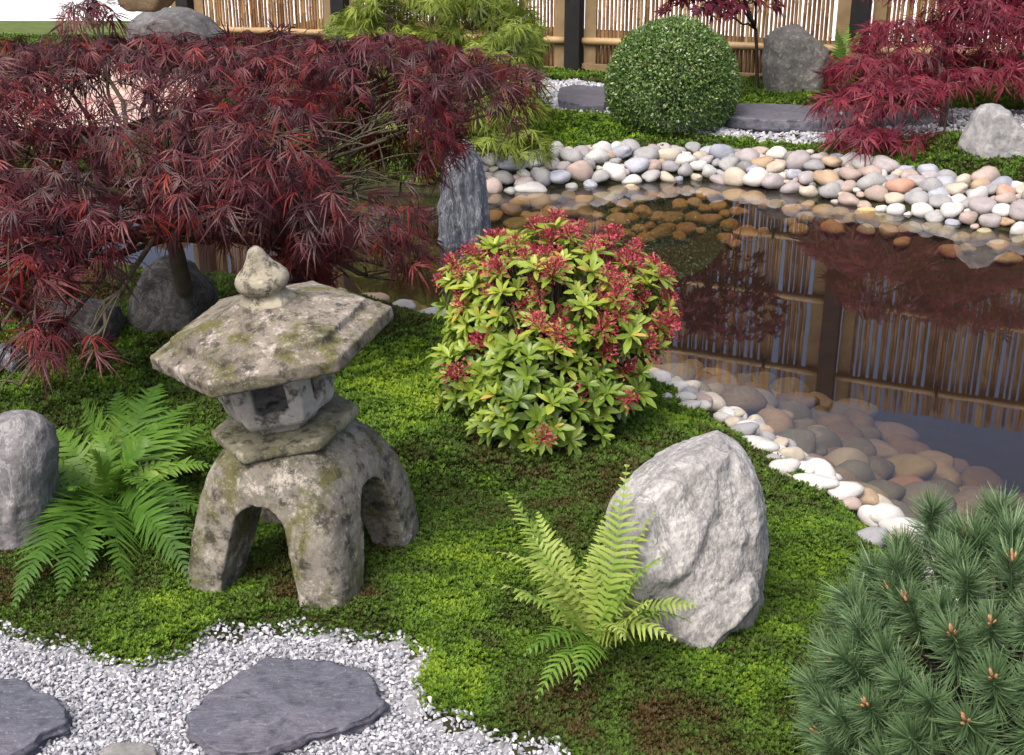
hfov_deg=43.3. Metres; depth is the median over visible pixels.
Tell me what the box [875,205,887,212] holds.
pebble
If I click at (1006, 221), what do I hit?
pebble
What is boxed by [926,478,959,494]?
submerged pebble
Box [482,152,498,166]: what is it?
pebble
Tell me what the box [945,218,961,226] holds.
pebble
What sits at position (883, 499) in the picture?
pebble
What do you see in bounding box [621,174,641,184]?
pebble
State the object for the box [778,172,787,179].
pebble
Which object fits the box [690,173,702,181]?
pebble
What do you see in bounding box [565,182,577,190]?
pebble
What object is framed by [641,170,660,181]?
pebble
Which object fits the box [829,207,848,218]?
submerged pebble
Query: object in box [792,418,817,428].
submerged pebble
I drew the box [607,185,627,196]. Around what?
submerged pebble
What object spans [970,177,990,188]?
pebble
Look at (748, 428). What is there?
pebble
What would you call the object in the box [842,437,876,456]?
submerged pebble
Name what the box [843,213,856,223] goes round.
submerged pebble
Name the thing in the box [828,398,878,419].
submerged pebble
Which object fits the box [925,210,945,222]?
pebble
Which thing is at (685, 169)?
pebble
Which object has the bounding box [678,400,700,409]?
pebble
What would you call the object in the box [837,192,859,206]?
pebble
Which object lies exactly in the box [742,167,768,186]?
pebble
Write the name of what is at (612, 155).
pebble
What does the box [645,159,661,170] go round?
pebble
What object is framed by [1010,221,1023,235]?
pebble
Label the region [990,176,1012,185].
pebble
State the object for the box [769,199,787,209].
submerged pebble
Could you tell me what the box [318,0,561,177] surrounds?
green maple
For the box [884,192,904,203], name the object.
pebble
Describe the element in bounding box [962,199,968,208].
pebble
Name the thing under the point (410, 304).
pebble
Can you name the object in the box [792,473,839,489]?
pebble
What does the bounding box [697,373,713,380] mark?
submerged pebble
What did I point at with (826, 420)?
submerged pebble
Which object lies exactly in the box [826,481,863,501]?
pebble
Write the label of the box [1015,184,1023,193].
pebble
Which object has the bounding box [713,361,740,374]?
submerged pebble
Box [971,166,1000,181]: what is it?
pebble
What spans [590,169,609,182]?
pebble
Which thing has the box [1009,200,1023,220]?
pebble
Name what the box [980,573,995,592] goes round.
submerged pebble
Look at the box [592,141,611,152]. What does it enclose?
pebble
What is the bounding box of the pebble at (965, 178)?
[955,173,971,185]
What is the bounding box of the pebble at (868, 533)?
[856,526,888,548]
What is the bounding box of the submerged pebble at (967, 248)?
[959,243,976,252]
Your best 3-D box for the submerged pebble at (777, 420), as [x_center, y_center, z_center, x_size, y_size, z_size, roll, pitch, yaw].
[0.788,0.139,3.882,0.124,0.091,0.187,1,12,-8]
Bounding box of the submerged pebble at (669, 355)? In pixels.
[652,353,680,361]
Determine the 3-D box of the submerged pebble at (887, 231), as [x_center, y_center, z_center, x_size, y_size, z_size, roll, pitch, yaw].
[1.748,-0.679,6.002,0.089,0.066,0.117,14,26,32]
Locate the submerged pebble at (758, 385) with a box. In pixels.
[742,382,773,394]
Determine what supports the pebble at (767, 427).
on the ground at (922, 336)
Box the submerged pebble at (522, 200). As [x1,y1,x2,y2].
[509,195,530,206]
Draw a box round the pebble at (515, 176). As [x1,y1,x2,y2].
[513,174,520,180]
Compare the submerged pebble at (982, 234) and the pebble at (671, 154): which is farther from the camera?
the pebble at (671, 154)
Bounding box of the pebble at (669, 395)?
[662,392,672,398]
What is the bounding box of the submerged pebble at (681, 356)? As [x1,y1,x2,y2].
[663,350,687,361]
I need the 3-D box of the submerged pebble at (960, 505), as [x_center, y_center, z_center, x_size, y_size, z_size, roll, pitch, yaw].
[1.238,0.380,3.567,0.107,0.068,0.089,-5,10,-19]
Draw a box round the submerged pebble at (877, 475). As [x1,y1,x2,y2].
[872,470,883,479]
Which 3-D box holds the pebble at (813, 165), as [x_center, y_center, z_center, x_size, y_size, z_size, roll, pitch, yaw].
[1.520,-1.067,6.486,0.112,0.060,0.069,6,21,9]
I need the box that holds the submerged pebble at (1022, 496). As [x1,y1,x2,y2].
[1007,493,1023,505]
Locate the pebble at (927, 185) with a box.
[918,177,942,192]
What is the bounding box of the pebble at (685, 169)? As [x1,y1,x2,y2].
[677,163,692,176]
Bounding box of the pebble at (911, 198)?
[904,190,929,205]
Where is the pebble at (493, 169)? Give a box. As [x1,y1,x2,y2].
[488,166,498,172]
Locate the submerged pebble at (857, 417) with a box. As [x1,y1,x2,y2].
[841,408,874,426]
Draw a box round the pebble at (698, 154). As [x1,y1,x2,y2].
[693,151,708,160]
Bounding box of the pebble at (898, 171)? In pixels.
[891,168,902,176]
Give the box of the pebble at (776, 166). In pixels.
[766,160,785,172]
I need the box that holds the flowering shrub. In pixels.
[425,208,682,455]
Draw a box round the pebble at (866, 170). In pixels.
[858,165,882,176]
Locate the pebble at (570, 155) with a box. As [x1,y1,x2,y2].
[560,148,582,163]
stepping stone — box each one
[0,678,72,754]
[98,742,158,754]
[186,658,389,754]
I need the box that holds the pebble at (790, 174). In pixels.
[785,169,801,179]
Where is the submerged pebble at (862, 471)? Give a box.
[835,459,875,482]
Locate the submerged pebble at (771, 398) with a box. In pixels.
[755,388,778,408]
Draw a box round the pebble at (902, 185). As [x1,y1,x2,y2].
[885,178,915,193]
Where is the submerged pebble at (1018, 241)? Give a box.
[1012,235,1023,247]
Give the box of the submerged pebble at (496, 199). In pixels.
[488,194,503,205]
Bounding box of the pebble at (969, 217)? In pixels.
[959,211,977,224]
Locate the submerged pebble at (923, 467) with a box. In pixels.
[886,454,936,480]
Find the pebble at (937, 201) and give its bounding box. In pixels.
[929,194,952,208]
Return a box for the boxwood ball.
[603,13,741,134]
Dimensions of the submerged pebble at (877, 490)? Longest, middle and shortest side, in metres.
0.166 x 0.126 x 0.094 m
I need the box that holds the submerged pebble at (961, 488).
[958,486,982,490]
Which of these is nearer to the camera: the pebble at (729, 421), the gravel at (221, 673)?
the gravel at (221, 673)
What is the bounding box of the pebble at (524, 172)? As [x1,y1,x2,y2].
[516,168,530,176]
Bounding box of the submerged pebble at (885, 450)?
[869,439,901,458]
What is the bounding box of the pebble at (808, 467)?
[799,462,814,472]
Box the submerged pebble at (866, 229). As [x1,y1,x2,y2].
[856,223,875,235]
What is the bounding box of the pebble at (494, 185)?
[486,177,502,195]
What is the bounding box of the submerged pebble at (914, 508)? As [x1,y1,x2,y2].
[908,500,948,522]
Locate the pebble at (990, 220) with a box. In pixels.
[978,213,1000,227]
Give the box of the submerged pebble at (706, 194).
[695,188,720,199]
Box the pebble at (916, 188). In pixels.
[909,187,922,191]
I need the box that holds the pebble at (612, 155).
[608,152,615,158]
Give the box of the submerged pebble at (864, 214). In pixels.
[854,207,877,222]
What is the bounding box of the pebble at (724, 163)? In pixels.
[718,156,739,170]
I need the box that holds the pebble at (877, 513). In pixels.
[867,503,904,522]
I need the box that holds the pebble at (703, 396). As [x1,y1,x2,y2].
[695,393,712,410]
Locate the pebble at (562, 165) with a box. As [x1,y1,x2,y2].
[556,161,570,169]
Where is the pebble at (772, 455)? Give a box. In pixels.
[765,453,781,459]
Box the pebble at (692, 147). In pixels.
[685,142,700,153]
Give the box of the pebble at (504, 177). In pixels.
[492,170,513,184]
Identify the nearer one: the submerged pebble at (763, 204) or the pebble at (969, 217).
the pebble at (969, 217)
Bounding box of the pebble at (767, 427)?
[759,425,773,432]
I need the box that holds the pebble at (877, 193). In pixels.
[864,185,888,201]
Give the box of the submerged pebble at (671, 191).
[662,186,681,196]
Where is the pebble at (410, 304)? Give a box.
[393,299,415,308]
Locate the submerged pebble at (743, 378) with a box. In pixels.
[734,373,753,384]
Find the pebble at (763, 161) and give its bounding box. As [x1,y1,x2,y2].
[751,156,774,169]
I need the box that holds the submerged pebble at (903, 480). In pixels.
[888,475,922,485]
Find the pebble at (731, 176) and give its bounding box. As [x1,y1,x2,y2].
[721,167,745,186]
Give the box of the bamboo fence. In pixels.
[171,0,1023,88]
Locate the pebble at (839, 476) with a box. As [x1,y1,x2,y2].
[836,473,841,480]
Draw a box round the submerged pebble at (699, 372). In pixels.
[695,369,710,379]
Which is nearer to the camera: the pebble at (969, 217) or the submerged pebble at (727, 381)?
the submerged pebble at (727, 381)
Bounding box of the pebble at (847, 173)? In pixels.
[838,166,861,180]
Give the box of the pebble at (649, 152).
[633,146,658,159]
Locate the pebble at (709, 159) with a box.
[699,155,713,163]
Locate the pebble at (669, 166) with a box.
[661,160,679,171]
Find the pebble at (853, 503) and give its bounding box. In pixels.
[842,496,862,510]
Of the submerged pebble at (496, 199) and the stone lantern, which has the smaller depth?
the stone lantern
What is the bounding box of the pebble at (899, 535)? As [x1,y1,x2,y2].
[887,528,914,544]
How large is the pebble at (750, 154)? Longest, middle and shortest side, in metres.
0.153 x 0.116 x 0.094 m
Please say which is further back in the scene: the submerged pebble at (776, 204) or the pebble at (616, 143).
the pebble at (616, 143)
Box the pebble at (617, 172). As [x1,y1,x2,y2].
[602,163,626,180]
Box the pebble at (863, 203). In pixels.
[857,200,871,207]
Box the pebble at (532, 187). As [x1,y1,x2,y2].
[514,181,547,194]
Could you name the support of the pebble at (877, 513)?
on the ground at (922, 336)
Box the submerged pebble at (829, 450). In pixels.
[827,447,841,453]
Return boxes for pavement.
[0,0,1023,48]
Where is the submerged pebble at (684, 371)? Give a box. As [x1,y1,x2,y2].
[657,363,695,380]
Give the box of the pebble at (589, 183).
[583,179,597,188]
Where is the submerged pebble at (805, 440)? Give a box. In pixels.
[775,428,816,452]
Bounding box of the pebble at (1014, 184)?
[1011,181,1023,187]
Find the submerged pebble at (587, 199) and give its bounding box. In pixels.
[574,195,593,203]
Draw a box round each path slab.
[557,85,606,111]
[637,94,717,122]
[721,103,839,131]
[841,107,966,130]
[1007,109,1023,114]
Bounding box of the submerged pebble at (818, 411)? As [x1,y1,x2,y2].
[810,405,828,418]
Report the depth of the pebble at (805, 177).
6.41 m
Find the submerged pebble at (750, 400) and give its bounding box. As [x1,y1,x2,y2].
[720,386,767,413]
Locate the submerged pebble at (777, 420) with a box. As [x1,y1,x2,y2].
[757,407,794,434]
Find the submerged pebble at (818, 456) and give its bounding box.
[807,453,834,466]
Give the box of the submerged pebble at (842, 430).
[827,421,863,440]
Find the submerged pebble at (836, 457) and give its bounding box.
[824,447,869,465]
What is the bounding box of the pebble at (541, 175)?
[530,167,550,186]
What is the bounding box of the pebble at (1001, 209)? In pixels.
[992,203,1009,216]
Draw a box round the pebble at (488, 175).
[485,172,492,179]
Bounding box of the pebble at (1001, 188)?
[996,184,1015,195]
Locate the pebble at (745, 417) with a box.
[717,406,747,419]
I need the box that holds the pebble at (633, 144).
[621,138,640,152]
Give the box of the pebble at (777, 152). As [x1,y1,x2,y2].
[765,146,786,159]
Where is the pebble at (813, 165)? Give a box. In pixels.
[803,159,824,170]
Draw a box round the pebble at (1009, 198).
[994,192,1017,204]
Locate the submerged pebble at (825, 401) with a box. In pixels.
[811,391,834,409]
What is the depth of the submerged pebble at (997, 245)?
5.69 m
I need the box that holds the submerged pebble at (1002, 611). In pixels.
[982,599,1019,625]
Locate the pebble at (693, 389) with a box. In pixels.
[681,386,698,393]
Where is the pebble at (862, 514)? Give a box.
[857,505,878,526]
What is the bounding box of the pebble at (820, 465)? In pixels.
[803,458,835,475]
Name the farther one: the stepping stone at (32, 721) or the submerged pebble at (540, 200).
the submerged pebble at (540, 200)
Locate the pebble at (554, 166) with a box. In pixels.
[543,157,559,170]
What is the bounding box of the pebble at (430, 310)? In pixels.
[420,307,445,315]
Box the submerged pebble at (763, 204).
[755,199,770,209]
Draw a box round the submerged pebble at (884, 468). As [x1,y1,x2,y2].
[868,456,894,479]
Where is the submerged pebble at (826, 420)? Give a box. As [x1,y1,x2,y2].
[814,413,852,426]
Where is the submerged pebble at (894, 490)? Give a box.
[867,479,905,500]
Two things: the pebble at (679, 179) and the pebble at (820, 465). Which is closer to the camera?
the pebble at (820, 465)
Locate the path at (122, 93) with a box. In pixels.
[4,55,201,129]
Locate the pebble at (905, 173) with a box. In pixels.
[900,169,918,177]
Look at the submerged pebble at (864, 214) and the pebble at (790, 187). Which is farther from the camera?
the pebble at (790, 187)
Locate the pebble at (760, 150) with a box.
[753,146,768,154]
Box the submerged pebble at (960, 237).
[950,231,970,243]
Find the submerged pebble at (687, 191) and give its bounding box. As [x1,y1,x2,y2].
[680,185,695,197]
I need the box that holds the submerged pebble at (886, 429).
[876,422,919,440]
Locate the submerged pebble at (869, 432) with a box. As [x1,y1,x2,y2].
[854,424,882,439]
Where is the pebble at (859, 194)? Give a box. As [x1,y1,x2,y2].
[856,191,864,197]
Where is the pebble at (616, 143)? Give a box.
[611,141,622,147]
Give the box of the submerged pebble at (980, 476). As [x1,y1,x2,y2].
[961,466,1003,491]
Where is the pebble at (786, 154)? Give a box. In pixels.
[784,151,793,160]
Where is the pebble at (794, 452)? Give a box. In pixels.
[779,446,804,460]
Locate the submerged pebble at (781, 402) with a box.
[777,400,811,414]
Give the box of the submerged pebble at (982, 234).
[970,228,995,241]
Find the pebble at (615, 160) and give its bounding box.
[609,158,621,163]
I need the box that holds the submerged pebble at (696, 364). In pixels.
[681,359,704,369]
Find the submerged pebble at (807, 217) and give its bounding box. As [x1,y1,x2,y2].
[796,211,815,223]
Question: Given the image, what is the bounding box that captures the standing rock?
[436,139,490,295]
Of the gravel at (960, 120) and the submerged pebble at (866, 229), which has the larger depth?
the gravel at (960, 120)
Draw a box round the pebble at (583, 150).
[573,145,589,156]
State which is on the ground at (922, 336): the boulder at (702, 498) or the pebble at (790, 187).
the pebble at (790, 187)
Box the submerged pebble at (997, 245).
[986,239,1009,251]
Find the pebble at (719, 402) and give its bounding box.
[705,392,725,412]
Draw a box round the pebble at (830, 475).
[818,473,837,479]
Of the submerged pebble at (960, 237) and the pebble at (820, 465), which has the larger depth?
the submerged pebble at (960, 237)
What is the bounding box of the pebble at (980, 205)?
[968,196,996,214]
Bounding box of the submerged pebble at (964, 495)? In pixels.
[953,488,1007,514]
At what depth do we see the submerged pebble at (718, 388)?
4.15 m
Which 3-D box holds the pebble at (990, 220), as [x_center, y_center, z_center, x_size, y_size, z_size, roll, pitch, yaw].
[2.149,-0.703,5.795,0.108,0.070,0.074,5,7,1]
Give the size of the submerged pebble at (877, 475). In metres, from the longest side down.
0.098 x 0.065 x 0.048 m
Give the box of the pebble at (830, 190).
[818,182,841,197]
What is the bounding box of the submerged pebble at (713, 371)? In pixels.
[703,367,731,374]
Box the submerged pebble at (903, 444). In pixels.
[883,435,930,454]
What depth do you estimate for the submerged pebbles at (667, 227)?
6.41 m
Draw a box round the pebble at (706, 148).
[699,146,710,152]
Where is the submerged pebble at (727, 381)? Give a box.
[701,373,741,389]
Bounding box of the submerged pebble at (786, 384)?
[768,377,809,392]
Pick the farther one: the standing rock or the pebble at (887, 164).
the pebble at (887, 164)
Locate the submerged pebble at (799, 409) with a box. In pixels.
[778,400,811,419]
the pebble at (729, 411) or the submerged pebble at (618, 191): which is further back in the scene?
the submerged pebble at (618, 191)
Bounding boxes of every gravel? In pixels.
[0,617,570,754]
[529,78,1023,143]
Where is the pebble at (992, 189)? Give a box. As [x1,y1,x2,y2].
[986,184,998,195]
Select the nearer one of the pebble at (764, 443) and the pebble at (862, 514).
the pebble at (862, 514)
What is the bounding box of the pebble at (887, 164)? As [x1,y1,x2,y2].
[871,155,900,173]
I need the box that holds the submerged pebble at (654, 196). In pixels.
[644,190,666,201]
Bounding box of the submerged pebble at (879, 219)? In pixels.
[873,213,893,225]
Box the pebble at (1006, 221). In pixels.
[1000,217,1015,225]
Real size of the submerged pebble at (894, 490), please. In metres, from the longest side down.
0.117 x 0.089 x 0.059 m
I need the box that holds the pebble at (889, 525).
[878,517,923,537]
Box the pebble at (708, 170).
[702,164,716,177]
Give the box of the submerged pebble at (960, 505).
[947,502,975,515]
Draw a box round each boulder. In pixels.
[0,343,27,372]
[0,410,58,552]
[31,298,125,349]
[117,0,174,11]
[125,7,232,77]
[127,254,217,335]
[604,430,768,649]
[761,24,829,92]
[958,103,1023,162]
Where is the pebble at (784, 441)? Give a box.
[774,437,789,446]
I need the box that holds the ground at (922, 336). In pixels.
[0,20,1023,754]
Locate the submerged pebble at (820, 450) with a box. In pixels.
[814,443,827,456]
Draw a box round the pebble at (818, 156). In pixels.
[810,152,829,160]
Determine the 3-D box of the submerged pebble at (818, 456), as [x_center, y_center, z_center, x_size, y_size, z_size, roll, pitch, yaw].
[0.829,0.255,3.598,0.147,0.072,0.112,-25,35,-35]
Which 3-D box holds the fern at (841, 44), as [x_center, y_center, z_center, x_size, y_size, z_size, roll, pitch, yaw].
[2.073,-1.990,8.093,0.318,0.373,0.354,-9,23,-22]
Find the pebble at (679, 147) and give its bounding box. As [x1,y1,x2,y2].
[671,145,686,151]
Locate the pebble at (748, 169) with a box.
[745,164,759,172]
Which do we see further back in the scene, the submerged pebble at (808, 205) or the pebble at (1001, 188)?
the submerged pebble at (808, 205)
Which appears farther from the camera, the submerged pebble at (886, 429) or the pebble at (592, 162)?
the pebble at (592, 162)
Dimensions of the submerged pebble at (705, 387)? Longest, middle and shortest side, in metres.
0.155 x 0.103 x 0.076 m
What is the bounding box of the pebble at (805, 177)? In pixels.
[797,171,813,184]
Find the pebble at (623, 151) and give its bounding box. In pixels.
[611,145,632,158]
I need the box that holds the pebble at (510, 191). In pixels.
[503,187,515,195]
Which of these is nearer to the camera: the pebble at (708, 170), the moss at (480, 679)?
the moss at (480, 679)
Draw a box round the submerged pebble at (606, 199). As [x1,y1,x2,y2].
[592,192,616,207]
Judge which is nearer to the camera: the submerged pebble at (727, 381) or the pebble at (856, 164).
the submerged pebble at (727, 381)
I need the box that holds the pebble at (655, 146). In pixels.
[648,144,660,149]
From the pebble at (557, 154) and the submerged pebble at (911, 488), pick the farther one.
the pebble at (557, 154)
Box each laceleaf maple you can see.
[0,0,558,404]
[799,0,1023,166]
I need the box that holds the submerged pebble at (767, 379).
[746,372,775,386]
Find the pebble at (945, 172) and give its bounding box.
[935,169,957,179]
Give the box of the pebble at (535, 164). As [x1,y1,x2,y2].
[525,157,542,168]
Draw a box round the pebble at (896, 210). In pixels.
[886,203,905,217]
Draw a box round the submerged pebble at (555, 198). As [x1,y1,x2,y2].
[548,194,561,203]
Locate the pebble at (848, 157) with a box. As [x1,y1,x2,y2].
[840,152,858,166]
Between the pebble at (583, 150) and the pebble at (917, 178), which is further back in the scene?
the pebble at (583, 150)
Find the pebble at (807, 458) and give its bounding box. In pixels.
[804,456,816,460]
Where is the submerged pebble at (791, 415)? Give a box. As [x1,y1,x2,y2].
[782,410,794,420]
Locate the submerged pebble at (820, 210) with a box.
[812,204,833,216]
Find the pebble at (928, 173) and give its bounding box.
[921,170,936,177]
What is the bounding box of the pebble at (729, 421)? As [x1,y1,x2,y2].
[724,416,740,426]
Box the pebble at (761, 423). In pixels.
[754,419,765,430]
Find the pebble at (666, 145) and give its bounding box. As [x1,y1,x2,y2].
[657,142,670,148]
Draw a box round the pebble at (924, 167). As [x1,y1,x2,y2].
[917,164,938,174]
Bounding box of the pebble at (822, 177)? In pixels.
[812,170,840,185]
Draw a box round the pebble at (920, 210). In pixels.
[911,202,933,218]
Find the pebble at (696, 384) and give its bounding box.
[686,380,700,390]
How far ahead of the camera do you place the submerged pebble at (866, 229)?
6.03 m
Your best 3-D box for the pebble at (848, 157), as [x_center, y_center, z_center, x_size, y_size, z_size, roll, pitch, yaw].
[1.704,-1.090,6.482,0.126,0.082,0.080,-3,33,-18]
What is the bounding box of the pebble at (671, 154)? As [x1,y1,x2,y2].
[658,148,681,160]
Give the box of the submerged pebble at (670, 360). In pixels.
[654,357,680,364]
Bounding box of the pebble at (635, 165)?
[624,157,649,173]
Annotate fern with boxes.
[11,384,213,606]
[483,464,696,698]
[818,26,870,85]
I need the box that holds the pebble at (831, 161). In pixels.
[821,156,842,167]
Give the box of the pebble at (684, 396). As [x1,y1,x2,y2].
[671,392,696,401]
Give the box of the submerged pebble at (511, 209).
[500,203,521,216]
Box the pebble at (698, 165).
[690,160,706,170]
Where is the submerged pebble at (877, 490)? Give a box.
[849,481,889,499]
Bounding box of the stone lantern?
[150,245,418,612]
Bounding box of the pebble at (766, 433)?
[756,430,776,440]
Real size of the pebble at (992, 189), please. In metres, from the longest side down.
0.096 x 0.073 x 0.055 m
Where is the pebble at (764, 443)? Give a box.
[743,435,779,451]
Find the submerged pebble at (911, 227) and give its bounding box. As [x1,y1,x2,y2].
[898,221,922,233]
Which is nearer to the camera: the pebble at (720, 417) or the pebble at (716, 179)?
the pebble at (720, 417)
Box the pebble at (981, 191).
[967,186,988,198]
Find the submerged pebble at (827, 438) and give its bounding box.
[808,426,842,447]
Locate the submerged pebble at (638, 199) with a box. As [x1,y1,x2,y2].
[630,194,650,203]
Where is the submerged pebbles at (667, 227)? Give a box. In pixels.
[143,197,1022,370]
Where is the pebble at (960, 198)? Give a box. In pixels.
[951,194,966,202]
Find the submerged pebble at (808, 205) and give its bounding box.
[801,200,815,209]
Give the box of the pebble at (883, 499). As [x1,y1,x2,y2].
[873,494,893,505]
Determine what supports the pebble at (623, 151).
on the ground at (922, 336)
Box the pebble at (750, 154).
[734,148,759,161]
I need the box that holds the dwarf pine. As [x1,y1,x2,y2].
[781,481,1023,754]
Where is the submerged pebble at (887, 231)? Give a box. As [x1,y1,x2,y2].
[878,223,897,238]
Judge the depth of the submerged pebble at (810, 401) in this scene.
4.38 m
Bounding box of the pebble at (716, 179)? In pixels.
[709,174,725,185]
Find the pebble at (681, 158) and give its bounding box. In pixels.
[675,153,696,164]
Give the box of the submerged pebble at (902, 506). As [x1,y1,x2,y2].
[890,499,920,521]
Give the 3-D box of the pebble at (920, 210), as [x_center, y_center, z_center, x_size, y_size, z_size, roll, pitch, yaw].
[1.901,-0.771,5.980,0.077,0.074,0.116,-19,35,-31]
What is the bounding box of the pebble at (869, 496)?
[858,487,879,504]
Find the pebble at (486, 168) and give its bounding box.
[483,164,489,171]
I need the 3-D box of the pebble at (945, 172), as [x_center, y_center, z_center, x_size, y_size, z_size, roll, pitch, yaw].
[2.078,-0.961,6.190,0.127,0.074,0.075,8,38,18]
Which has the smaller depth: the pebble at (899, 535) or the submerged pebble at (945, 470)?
the pebble at (899, 535)
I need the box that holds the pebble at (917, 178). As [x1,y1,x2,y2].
[906,174,925,187]
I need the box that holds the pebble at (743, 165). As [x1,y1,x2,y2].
[736,160,752,172]
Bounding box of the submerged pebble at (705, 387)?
[685,380,711,391]
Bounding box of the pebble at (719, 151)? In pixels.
[709,144,733,159]
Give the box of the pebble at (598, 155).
[585,147,609,162]
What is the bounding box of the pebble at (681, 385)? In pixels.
[666,381,688,392]
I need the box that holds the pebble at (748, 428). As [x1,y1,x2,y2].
[730,422,759,435]
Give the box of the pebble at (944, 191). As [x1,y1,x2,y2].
[928,188,949,195]
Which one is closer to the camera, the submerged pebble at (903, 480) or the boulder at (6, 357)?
the submerged pebble at (903, 480)
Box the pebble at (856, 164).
[852,154,872,168]
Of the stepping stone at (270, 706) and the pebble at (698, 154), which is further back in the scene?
the pebble at (698, 154)
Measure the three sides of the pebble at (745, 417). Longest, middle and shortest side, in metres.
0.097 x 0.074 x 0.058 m
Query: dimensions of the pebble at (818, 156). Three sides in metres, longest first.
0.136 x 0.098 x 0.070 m
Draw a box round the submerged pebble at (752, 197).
[740,190,766,203]
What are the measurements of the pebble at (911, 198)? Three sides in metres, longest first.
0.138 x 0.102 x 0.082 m
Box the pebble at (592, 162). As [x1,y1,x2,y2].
[586,159,595,169]
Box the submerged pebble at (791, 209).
[781,204,802,214]
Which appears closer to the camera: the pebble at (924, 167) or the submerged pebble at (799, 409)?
the submerged pebble at (799, 409)
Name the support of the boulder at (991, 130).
on the moss at (750, 92)
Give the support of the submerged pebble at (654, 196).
on the ground at (922, 336)
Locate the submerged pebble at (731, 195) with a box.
[722,189,745,202]
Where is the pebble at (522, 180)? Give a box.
[513,176,533,186]
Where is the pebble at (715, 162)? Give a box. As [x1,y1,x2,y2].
[712,158,719,166]
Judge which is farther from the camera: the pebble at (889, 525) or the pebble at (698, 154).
the pebble at (698, 154)
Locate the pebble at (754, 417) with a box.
[748,414,764,422]
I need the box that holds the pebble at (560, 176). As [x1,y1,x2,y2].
[550,170,571,183]
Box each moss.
[0,32,1023,184]
[0,262,858,518]
[0,477,1021,754]
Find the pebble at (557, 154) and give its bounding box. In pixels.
[550,141,563,158]
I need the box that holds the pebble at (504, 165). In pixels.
[496,155,522,170]
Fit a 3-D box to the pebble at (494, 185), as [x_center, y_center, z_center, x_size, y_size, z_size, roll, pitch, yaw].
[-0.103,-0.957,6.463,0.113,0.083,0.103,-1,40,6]
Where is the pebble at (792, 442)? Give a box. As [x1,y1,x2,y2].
[786,438,796,447]
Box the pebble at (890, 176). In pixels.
[884,174,899,179]
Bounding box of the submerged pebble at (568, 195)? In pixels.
[561,190,575,200]
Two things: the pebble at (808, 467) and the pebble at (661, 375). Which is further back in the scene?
the pebble at (661, 375)
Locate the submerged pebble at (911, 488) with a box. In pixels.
[899,481,956,512]
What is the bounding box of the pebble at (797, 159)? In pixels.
[785,150,810,170]
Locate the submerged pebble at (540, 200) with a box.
[527,193,551,208]
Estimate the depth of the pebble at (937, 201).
5.97 m
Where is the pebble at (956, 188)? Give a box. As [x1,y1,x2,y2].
[944,182,967,194]
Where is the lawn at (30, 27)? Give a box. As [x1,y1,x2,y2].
[0,21,129,36]
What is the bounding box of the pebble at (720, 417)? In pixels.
[713,412,728,422]
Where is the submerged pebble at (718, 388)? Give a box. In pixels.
[708,382,725,394]
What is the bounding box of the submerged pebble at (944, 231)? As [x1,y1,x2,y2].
[929,225,955,238]
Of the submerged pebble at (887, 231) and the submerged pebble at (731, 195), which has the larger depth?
the submerged pebble at (731, 195)
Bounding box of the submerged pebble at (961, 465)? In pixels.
[953,458,969,474]
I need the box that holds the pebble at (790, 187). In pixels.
[780,180,801,194]
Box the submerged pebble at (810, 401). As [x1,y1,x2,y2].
[776,392,819,409]
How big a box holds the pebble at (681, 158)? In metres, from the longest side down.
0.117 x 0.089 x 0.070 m
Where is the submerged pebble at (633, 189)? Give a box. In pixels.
[625,184,639,193]
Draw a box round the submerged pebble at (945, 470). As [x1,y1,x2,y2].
[929,461,961,486]
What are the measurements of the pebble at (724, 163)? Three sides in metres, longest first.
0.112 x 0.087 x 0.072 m
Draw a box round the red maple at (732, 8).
[652,0,787,87]
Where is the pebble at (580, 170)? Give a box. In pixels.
[566,160,593,180]
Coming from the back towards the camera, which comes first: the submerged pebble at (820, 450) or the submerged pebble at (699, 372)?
the submerged pebble at (699, 372)
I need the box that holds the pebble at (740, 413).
[733,409,744,416]
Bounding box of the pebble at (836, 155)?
[830,153,843,157]
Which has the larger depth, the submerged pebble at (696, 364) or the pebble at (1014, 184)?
the pebble at (1014, 184)
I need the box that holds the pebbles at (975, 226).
[540,150,1021,229]
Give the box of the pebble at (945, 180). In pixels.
[937,176,955,184]
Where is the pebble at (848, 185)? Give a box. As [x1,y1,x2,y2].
[840,180,855,192]
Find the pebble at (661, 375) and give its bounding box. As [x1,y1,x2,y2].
[648,370,671,382]
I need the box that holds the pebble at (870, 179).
[856,171,887,190]
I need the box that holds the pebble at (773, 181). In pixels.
[761,173,783,188]
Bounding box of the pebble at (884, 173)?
[882,169,887,175]
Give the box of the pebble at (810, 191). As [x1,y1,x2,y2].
[799,185,817,197]
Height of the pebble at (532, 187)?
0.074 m
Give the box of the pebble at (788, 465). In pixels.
[768,458,800,472]
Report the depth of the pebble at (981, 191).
5.93 m
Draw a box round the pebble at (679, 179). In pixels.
[675,176,682,182]
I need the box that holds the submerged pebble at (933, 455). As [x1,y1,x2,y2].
[916,450,954,467]
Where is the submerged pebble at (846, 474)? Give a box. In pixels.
[833,467,859,481]
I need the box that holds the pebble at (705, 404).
[699,400,711,411]
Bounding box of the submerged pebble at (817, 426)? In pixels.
[807,425,826,428]
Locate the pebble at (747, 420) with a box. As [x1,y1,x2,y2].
[736,419,759,434]
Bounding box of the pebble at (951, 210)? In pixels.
[940,202,964,218]
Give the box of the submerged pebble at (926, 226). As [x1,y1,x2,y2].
[921,222,941,232]
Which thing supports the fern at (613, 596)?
on the moss at (480, 679)
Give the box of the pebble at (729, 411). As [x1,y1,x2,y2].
[719,406,736,416]
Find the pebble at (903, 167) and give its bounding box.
[899,165,916,169]
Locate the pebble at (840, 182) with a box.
[834,180,843,185]
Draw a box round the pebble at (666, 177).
[659,171,675,183]

